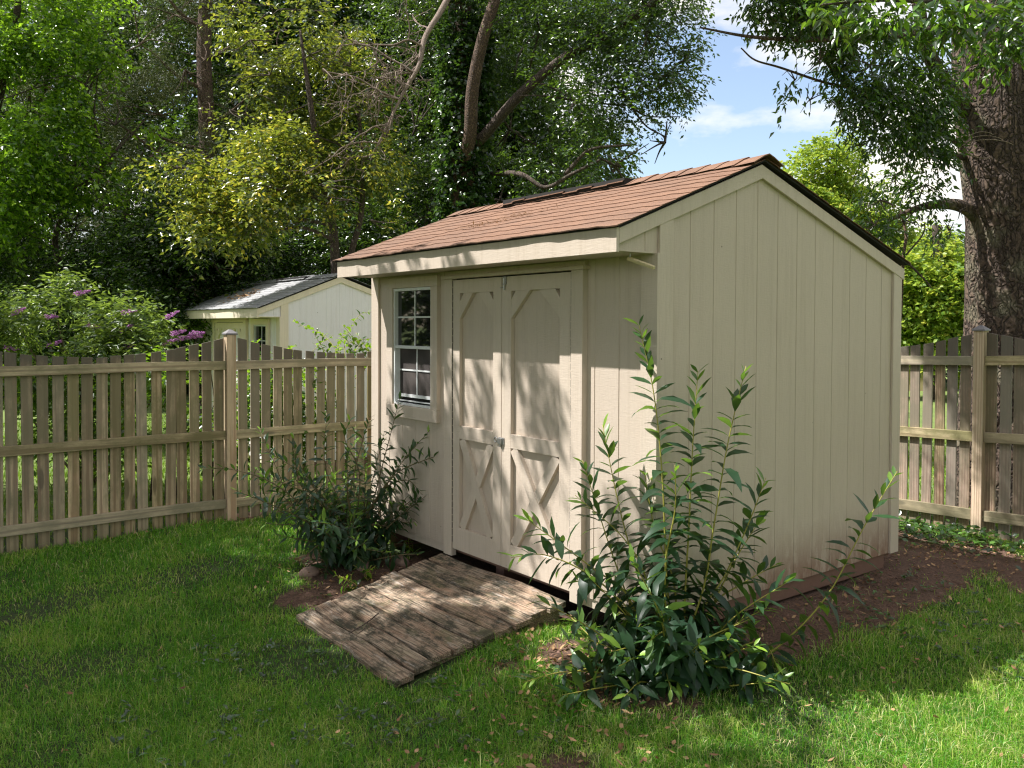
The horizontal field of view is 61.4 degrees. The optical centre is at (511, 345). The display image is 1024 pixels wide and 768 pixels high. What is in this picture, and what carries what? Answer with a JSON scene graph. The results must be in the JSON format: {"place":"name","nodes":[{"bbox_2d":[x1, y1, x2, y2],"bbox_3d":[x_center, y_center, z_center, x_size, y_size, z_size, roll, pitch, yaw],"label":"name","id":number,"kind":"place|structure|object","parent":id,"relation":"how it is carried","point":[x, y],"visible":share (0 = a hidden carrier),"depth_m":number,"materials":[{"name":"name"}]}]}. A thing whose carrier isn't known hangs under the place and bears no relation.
{"place":"outdoors","nodes":[
{"label":"outdoors","id":0,"kind":"place"},
{"bbox_2d":[404,538,415,553],"bbox_3d":[-0.825,1.638,7.047,0.151,0.150,0.179,1,1,21],"label":"weed","id":1,"kind":"object","parent":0,"point":[407,546],"visible":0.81,"depth_m":7.03,"materials":[{"name":"green plant"}]},
{"bbox_2d":[2,0,964,273],"label":"sky","id":2,"kind":"structure","parent":0,"point":[739,122],"materials":[{"name":"blue"}]},
{"bbox_2d":[0,501,1023,767],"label":"grass","id":3,"kind":"structure","parent":0,"point":[986,751],"depth_m":4.47,"materials":[{"name":"green plant"}]},
{"bbox_2d":[0,350,1023,767],"bbox_3d":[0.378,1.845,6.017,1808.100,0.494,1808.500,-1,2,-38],"label":"ground","id":4,"kind":"structure","parent":0,"point":[318,590],"depth_m":5.04,"materials":[{"name":"soil"}]},
{"bbox_2d":[3,242,96,398],"bbox_3d":[-15.091,-0.923,24.021,7.370,5.952,4.628,0,1,1],"label":"distant tree","id":5,"kind":"object","parent":4,"relation":"on","point":[47,348],"visible":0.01,"depth_m":23.15,"materials":[{"name":"green plant"}]},
{"bbox_2d":[0,173,166,417],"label":"understory tree","id":6,"kind":"object","parent":4,"relation":"on","point":[71,256],"visible":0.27,"depth_m":14.96,"materials":[{"name":"green plant"}]},
{"bbox_2d":[0,0,172,279],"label":"broadleaf tree","id":7,"kind":"object","parent":4,"relation":"on","point":[48,176],"visible":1,"depth_m":14.03,"materials":[{"name":"green plant"}]},
{"bbox_2d":[0,258,212,484],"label":"butterfly bush","id":8,"kind":"object","parent":4,"relation":"on","point":[130,323],"visible":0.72,"depth_m":10.14,"materials":[{"name":"green plant"}]},
{"bbox_2d":[0,0,236,402],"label":"background tree","id":9,"kind":"object","parent":4,"relation":"on","point":[135,59],"visible":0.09,"depth_m":21.07,"materials":[{"name":"green plant"}]},
{"bbox_2d":[54,223,264,393],"bbox_3d":[-10.203,-1.070,26.065,7.963,6.175,4.858,0,1,-1],"label":"distant tree","id":10,"kind":"object","parent":4,"relation":"on","point":[187,386],"depth_m":24.74,"materials":[{"name":"green plant"}]},
{"bbox_2d":[3,0,332,425],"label":"cedar tree","id":11,"kind":"object","parent":4,"relation":"on","point":[204,86],"visible":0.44,"depth_m":16.78,"materials":[{"name":"green plant"}]},
{"bbox_2d":[3,337,345,502],"bbox_3d":[-3.882,0.831,9.435,4.327,1.833,1.243,1,1,16],"label":"vine bed","id":12,"kind":"object","parent":4,"relation":"on","point":[148,381],"visible":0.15,"depth_m":9.29,"materials":[{"name":"green plant"}]},
{"bbox_2d":[74,156,291,393],"bbox_3d":[-5.629,-0.745,14.565,3.982,5.080,3.012,0,1,-12],"label":"understory tree","id":13,"kind":"object","parent":4,"relation":"on","point":[178,286],"visible":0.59,"depth_m":14.12,"materials":[{"name":"green plant"}]},
{"bbox_2d":[0,329,370,553],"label":"picket fence","id":14,"kind":"object","parent":4,"relation":"on","point":[225,434],"visible":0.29,"depth_m":7.93,"materials":[{"name":"brown wood"}]},
{"bbox_2d":[251,310,370,390],"bbox_3d":[-2.108,0.106,9.607,1.720,1.038,0.814,0,1,0],"label":"climbing vine","id":15,"kind":"object","parent":14,"relation":"attached to","point":[354,339],"visible":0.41,"depth_m":9.46,"materials":[{"name":"green plant"}]},
{"bbox_2d":[109,0,429,282],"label":"yellowing tree","id":16,"kind":"object","parent":4,"relation":"on","point":[267,170],"visible":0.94,"depth_m":12.86,"materials":[{"name":"green plant"}]},
{"bbox_2d":[288,0,449,181],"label":"dead branch","id":17,"kind":"object","parent":16,"relation":"attached to","point":[405,85],"visible":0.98,"depth_m":12.77,"materials":[{"name":"grey wood"}]},
{"bbox_2d":[102,0,442,281],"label":"background tree","id":18,"kind":"object","parent":4,"relation":"on","point":[219,67],"visible":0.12,"depth_m":19.01,"materials":[{"name":"green plant"}]},
{"bbox_2d":[183,273,370,471],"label":"garden shed","id":19,"kind":"structure","parent":4,"relation":"on","point":[331,304],"depth_m":12.29,"materials":[{"name":"white paint"}]},
{"bbox_2d":[215,322,227,339],"bbox_3d":[-4.543,0.610,13.548,0.036,1.944,0.583,-1,2,-38],"label":"door","id":20,"kind":"structure","parent":19,"relation":"in","point":[220,327],"depth_m":13.60,"materials":[{"name":"white paint"}]},
{"bbox_2d":[228,322,242,445],"bbox_3d":[-4.163,0.622,13.054,0.036,1.944,0.653,-1,2,-38],"label":"door","id":21,"kind":"structure","parent":19,"relation":"in","point":[237,327],"depth_m":13.04,"materials":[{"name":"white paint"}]},
{"bbox_2d":[217,288,259,302],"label":"roof leaves","id":22,"kind":"object","parent":19,"relation":"on","point":[241,295],"visible":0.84,"depth_m":13.32,"materials":[{"name":"brown plant"}]},
{"bbox_2d":[250,319,269,394],"bbox_3d":[-3.577,0.173,12.307,0.070,1.105,0.660,-1,2,-38],"label":"window","id":23,"kind":"structure","parent":19,"relation":"in","point":[259,328],"depth_m":12.30,"materials":[{"name":"beige paint"}]},
{"bbox_2d":[298,566,319,577],"bbox_3d":[-1.525,1.712,6.494,0.157,0.112,0.116,0,1,-5],"label":"stone","id":24,"kind":"object","parent":4,"relation":"on","point":[313,571],"visible":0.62,"depth_m":6.45,"materials":[{"name":"grey stone"}]},
{"bbox_2d":[183,133,439,341],"bbox_3d":[-2.972,-1.174,16.544,6.685,5.901,3.590,0,1,-3],"label":"understory tree","id":25,"kind":"object","parent":4,"relation":"on","point":[316,249],"visible":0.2,"depth_m":15.67,"materials":[{"name":"green plant"}]},
{"bbox_2d":[197,390,438,579],"bbox_3d":[-1.390,1.100,6.678,1.754,1.520,1.582,-1,2,-38],"label":"leafy shrub","id":26,"kind":"object","parent":4,"relation":"on","point":[337,536],"visible":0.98,"depth_m":6.63,"materials":[{"name":"green plant"}]},
{"bbox_2d":[333,570,360,593],"bbox_3d":[-1.151,1.687,6.102,0.175,0.199,0.170,2,2,45],"label":"weed","id":27,"kind":"object","parent":4,"relation":"on","point":[350,584],"visible":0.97,"depth_m":6.09,"materials":[{"name":"green plant"}]},
{"bbox_2d":[357,561,370,570],"bbox_3d":[-1.126,1.686,6.577,0.104,0.096,0.136,1,1,28],"label":"stone","id":28,"kind":"object","parent":4,"relation":"on","point":[367,565],"visible":0.26,"depth_m":6.53,"materials":[{"name":"grey stone"}]},
{"bbox_2d":[353,564,377,581],"bbox_3d":[-1.058,1.662,6.307,0.171,0.164,0.153,-1,2,-38],"label":"weed","id":29,"kind":"object","parent":4,"relation":"on","point":[368,574],"visible":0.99,"depth_m":6.30,"materials":[{"name":"green plant"}]},
{"bbox_2d":[395,555,409,565],"bbox_3d":[-0.857,1.674,6.670,0.104,0.095,0.186,-1,1,-29],"label":"stone","id":30,"kind":"object","parent":4,"relation":"on","point":[400,562],"visible":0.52,"depth_m":6.62,"materials":[{"name":"grey stone"}]},
{"bbox_2d":[296,553,565,687],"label":"plank ramp","id":31,"kind":"structure","parent":4,"relation":"on","point":[438,608],"depth_m":5.38,"materials":[{"name":"wood"}]},
{"bbox_2d":[350,613,378,633],"bbox_3d":[-0.893,1.729,5.358,0.074,0.057,0.262,1,2,34],"label":"twig","id":32,"kind":"object","parent":31,"relation":"on","point":[364,624],"visible":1,"depth_m":5.34,"materials":[{"name":"brown wood"}]},
{"bbox_2d":[357,0,648,229],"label":"background tree","id":33,"kind":"object","parent":4,"relation":"on","point":[538,126],"visible":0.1,"depth_m":20.11,"materials":[{"name":"green plant"}]},
{"bbox_2d":[3,414,1011,548],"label":"neighbour grass","id":34,"kind":"structure","parent":4,"relation":"on","point":[150,470],"depth_m":10.51,"materials":[{"name":"green plant"}]},
{"bbox_2d":[23,504,1023,767],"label":"leaf litter","id":35,"kind":"object","parent":4,"relation":"on","point":[525,756],"visible":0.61,"depth_m":4.63,"materials":[{"name":"brown plant"}]},
{"bbox_2d":[341,0,727,241],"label":"ivy clad tree","id":36,"kind":"object","parent":4,"relation":"on","point":[471,93],"visible":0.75,"depth_m":14.28,"materials":[{"name":"green plant"}]},
{"bbox_2d":[106,502,1023,767],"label":"lawn weeds","id":37,"kind":"object","parent":4,"relation":"on","point":[394,729],"visible":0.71,"depth_m":4.47,"materials":[{"name":"green plant"}]},
{"bbox_2d":[333,153,910,624],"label":"garden shed","id":38,"kind":"structure","parent":4,"relation":"on","point":[505,361],"depth_m":5.50,"materials":[{"name":"beige paint"}]},
{"bbox_2d":[386,275,440,422],"bbox_3d":[-0.749,0.019,6.740,0.106,1.105,0.755,-1,2,-38],"label":"window","id":39,"kind":"structure","parent":38,"relation":"in","point":[413,303],"depth_m":6.74,"materials":[{"name":"beige paint"}]},
{"bbox_2d":[452,277,501,565],"bbox_3d":[-0.240,0.506,6.030,0.040,1.944,0.586,-1,2,-38],"label":"door","id":40,"kind":"structure","parent":38,"relation":"in","point":[477,303],"depth_m":6.04,"materials":[{"name":"beige paint"}]},
{"bbox_2d":[459,204,557,227],"bbox_3d":[-0.048,-0.918,6.186,0.402,0.140,1.083,-1,2,-38],"label":"roof debris","id":41,"kind":"object","parent":38,"relation":"on","point":[500,220],"visible":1,"depth_m":6.19,"materials":[{"name":"brown plant"}]},
{"bbox_2d":[501,272,570,590],"bbox_3d":[0.157,0.519,5.515,0.040,1.944,0.702,-1,2,-38],"label":"door","id":42,"kind":"structure","parent":38,"relation":"in","point":[535,472],"depth_m":5.52,"materials":[{"name":"beige paint"}]},
{"bbox_2d":[627,253,654,268],"bbox_3d":[0.689,-0.452,4.607,0.167,0.098,0.023,1,2,39],"label":"hanging stick","id":43,"kind":"object","parent":38,"relation":"hanging from","point":[640,262],"visible":1,"depth_m":4.60,"materials":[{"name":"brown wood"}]},
{"bbox_2d":[285,545,1023,710],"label":"soil clods","id":44,"kind":"object","parent":4,"relation":"on","point":[784,629],"visible":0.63,"depth_m":5.97,"materials":[{"name":"brown soil"}]},
{"bbox_2d":[497,315,901,713],"bbox_3d":[0.985,0.952,4.464,1.190,2.230,2.006,-4,4,-72],"label":"leafy shrub","id":45,"kind":"object","parent":4,"relation":"on","point":[660,654],"visible":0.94,"depth_m":4.46,"materials":[{"name":"green plant"}]},
{"bbox_2d":[779,124,930,255],"bbox_3d":[11.794,-3.123,30.227,6.757,9.139,4.537,0,1,-15],"label":"maple tree","id":46,"kind":"object","parent":4,"relation":"on","point":[837,189],"visible":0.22,"depth_m":29.43,"materials":[{"name":"green plant"}]},
{"bbox_2d":[700,0,1023,512],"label":"tree","id":47,"kind":"object","parent":4,"relation":"on","point":[980,86],"visible":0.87,"depth_m":8.13,"materials":[{"name":"green plant"}]},
{"bbox_2d":[909,365,922,390],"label":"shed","id":48,"kind":"structure","parent":4,"relation":"on","point":[921,384],"depth_m":26.98,"materials":[{"name":"beige paint"}]},
{"bbox_2d":[885,225,964,399],"bbox_3d":[12.014,-0.591,24.001,5.462,5.534,3.419,0,1,-4],"label":"maple tree","id":49,"kind":"object","parent":4,"relation":"on","point":[934,313],"visible":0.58,"depth_m":23.06,"materials":[{"name":"green plant"}]},
{"bbox_2d":[909,216,962,252],"bbox_3d":[17.799,-2.055,36.117,4.695,6.745,3.655,0,1,7],"label":"maple tree","id":50,"kind":"object","parent":4,"relation":"on","point":[925,235],"visible":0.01,"depth_m":35.93,"materials":[{"name":"green plant"}]},
{"bbox_2d":[925,224,964,382],"bbox_3d":[16.830,-1.099,29.898,8.320,6.266,4.709,0,1,-5],"label":"distant tree","id":51,"kind":"object","parent":4,"relation":"on","point":[962,237],"depth_m":29.62,"materials":[{"name":"green plant"}]},
{"bbox_2d":[898,510,1023,570],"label":"ground ivy","id":52,"kind":"object","parent":4,"relation":"on","point":[924,527],"visible":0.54,"depth_m":7.32,"materials":[{"name":"green plant"}]},
{"bbox_2d":[899,325,1023,541],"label":"picket fence","id":53,"kind":"object","parent":4,"relation":"on","point":[983,436],"visible":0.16,"depth_m":7.79,"materials":[{"name":"brown wood"}]}
]}

